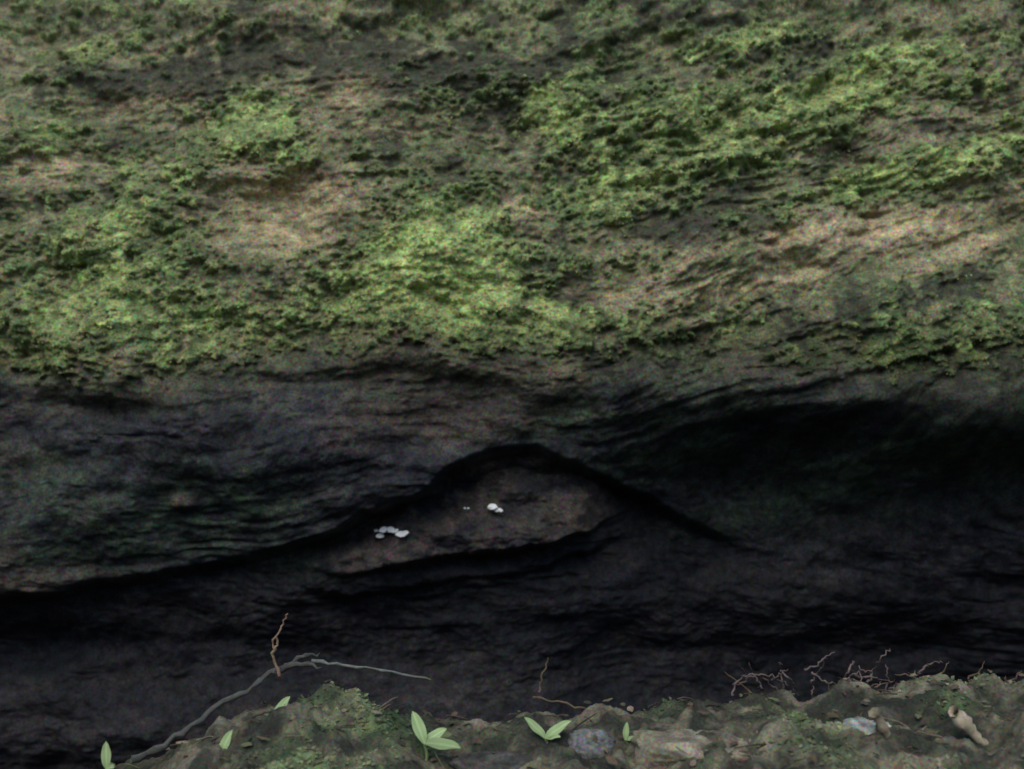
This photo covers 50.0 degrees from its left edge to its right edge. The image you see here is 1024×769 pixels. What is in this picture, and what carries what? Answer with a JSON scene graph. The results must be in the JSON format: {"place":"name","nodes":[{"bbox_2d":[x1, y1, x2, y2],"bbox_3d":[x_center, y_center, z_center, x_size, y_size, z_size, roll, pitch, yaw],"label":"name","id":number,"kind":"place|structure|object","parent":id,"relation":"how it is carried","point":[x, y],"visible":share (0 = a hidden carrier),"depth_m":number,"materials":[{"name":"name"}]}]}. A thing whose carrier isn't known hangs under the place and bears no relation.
{"place":"outdoors","nodes":[
{"label":"outdoors","id":0,"kind":"place"},
{"bbox_2d":[112,673,1023,768],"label":"ground","id":1,"kind":"structure","parent":0,"point":[1003,748],"depth_m":0.81,"materials":[{"name":"soil"}]},
{"bbox_2d":[101,742,113,768],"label":"seedling","id":2,"kind":"object","parent":1,"relation":"on","point":[105,755],"visible":1,"depth_m":0.79,"materials":[{"name":"green plant"}]},
{"bbox_2d":[219,730,231,748],"bbox_3d":[-0.211,0.262,0.798,0.024,0.020,0.008,0,0,-39],"label":"seedling","id":3,"kind":"object","parent":1,"relation":"on","point":[225,742],"visible":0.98,"depth_m":0.80,"materials":[{"name":"green plant"}]},
{"bbox_2d":[130,653,321,762],"bbox_3d":[-0.220,0.252,0.859,0.149,0.068,0.022,0,0,-26],"label":"dry stick","id":4,"kind":"object","parent":1,"relation":"on","point":[183,733],"visible":1,"depth_m":0.86,"materials":[{"name":"grey wood"}]},
{"bbox_2d":[264,696,289,714],"bbox_3d":[-0.180,0.251,0.840,0.022,0.021,0.007,0,0,-33],"label":"seedling","id":5,"kind":"object","parent":1,"relation":"on","point":[283,701],"visible":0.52,"depth_m":0.84,"materials":[{"name":"green plant"}]},
{"bbox_2d":[271,613,287,676],"bbox_3d":[-0.184,0.206,0.870,0.014,0.050,0.004,0,0,0],"label":"twig","id":6,"kind":"object","parent":1,"relation":"on","point":[274,650],"visible":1,"depth_m":0.87,"materials":[{"name":"wood"}]},
{"bbox_2d":[311,659,430,679],"bbox_3d":[-0.114,0.227,0.875,0.101,0.011,0.007,0,0,14],"label":"twig","id":7,"kind":"object","parent":1,"relation":"on","point":[321,661],"visible":1,"depth_m":0.88,"materials":[{"name":"grey wood"}]},
{"bbox_2d":[411,711,460,760],"bbox_3d":[-0.055,0.260,0.800,0.037,0.040,0.024,0,0,0],"label":"seedling","id":8,"kind":"object","parent":1,"relation":"on","point":[432,739],"visible":1,"depth_m":0.80,"materials":[{"name":"green plant"}]},
{"bbox_2d":[448,751,531,768],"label":"stone","id":9,"kind":"object","parent":1,"relation":"on","point":[496,760],"visible":0.94,"depth_m":0.78,"materials":[{"name":"stone"}]},
{"bbox_2d":[0,0,1023,768],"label":"rock wall","id":10,"kind":"structure","parent":1,"relation":"on","point":[178,540],"depth_m":1.63,"materials":[{"name":"grey stone"}]},
{"bbox_2d":[374,504,502,537],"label":"mushrooms","id":11,"kind":"object","parent":10,"relation":"on","point":[404,533],"visible":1,"depth_m":1.59,"materials":[{"name":"white plant"}]},
{"bbox_2d":[0,0,1023,386],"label":"moss","id":12,"kind":"object","parent":10,"relation":"on","point":[602,172],"visible":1,"depth_m":1.60,"materials":[{"name":"green plant"}]},
{"bbox_2d":[524,717,570,742],"bbox_3d":[0.025,0.259,0.808,0.036,0.024,0.011,0,0,16],"label":"seedling","id":13,"kind":"object","parent":1,"relation":"on","point":[554,731],"visible":1,"depth_m":0.81,"materials":[{"name":"green plant"}]},
{"bbox_2d":[533,659,585,708],"bbox_3d":[0.040,0.238,0.870,0.047,0.043,0.004,0,0,0],"label":"twig","id":14,"kind":"object","parent":1,"relation":"on","point":[544,699],"visible":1,"depth_m":0.87,"materials":[{"name":"wood"}]},
{"bbox_2d":[109,670,1023,768],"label":"leaf litter","id":15,"kind":"object","parent":1,"relation":"on","point":[610,760],"visible":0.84,"depth_m":0.81,"materials":[{"name":"brown plant"}]},
{"bbox_2d":[117,672,1023,768],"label":"ground moss","id":16,"kind":"object","parent":1,"relation":"on","point":[401,721],"visible":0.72,"depth_m":0.79,"materials":[{"name":"green plant"}]},
{"bbox_2d":[568,728,615,758],"bbox_3d":[0.059,0.267,0.810,0.038,0.024,0.035,0,0,0],"label":"stone","id":17,"kind":"object","parent":1,"relation":"on","point":[580,742],"visible":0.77,"depth_m":0.80,"materials":[{"name":"stone"}]},
{"bbox_2d":[623,722,633,743],"bbox_3d":[0.088,0.262,0.818,0.010,0.020,0.008,0,0,0],"label":"seedling","id":18,"kind":"object","parent":1,"relation":"on","point":[627,738],"visible":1,"depth_m":0.82,"materials":[{"name":"green plant"}]},
{"bbox_2d":[630,729,750,768],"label":"stone","id":19,"kind":"object","parent":1,"relation":"on","point":[656,749],"visible":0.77,"depth_m":0.78,"materials":[{"name":"stone"}]},
{"bbox_2d":[729,650,942,702],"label":"fallen twigs","id":20,"kind":"object","parent":1,"relation":"on","point":[746,677],"visible":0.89,"depth_m":0.89,"materials":[{"name":"brown wood"}]},
{"bbox_2d":[842,717,890,734],"bbox_3d":[0.258,0.253,0.789,0.040,0.024,0.035,0,0,0],"label":"stone","id":21,"kind":"object","parent":1,"relation":"on","point":[866,726],"visible":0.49,"depth_m":0.78,"materials":[{"name":"stone"}]},
{"bbox_2d":[868,707,890,738],"bbox_3d":[0.265,0.249,0.770,0.030,0.045,0.010,0,0,0],"label":"dry stick","id":22,"kind":"object","parent":1,"relation":"on","point":[874,713],"visible":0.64,"depth_m":0.77,"materials":[{"name":"plant"}]},
{"bbox_2d":[895,661,1021,682],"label":"fallen twigs","id":23,"kind":"object","parent":1,"relation":"on","point":[975,674],"visible":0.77,"depth_m":0.88,"materials":[{"name":"brown wood"}]},
{"bbox_2d":[948,705,988,745],"bbox_3d":[0.328,0.246,0.780,0.035,0.036,0.013,0,0,0],"label":"shell","id":24,"kind":"object","parent":1,"relation":"on","point":[962,720],"visible":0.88,"depth_m":0.78,"materials":[{"name":"beige"}]}
]}

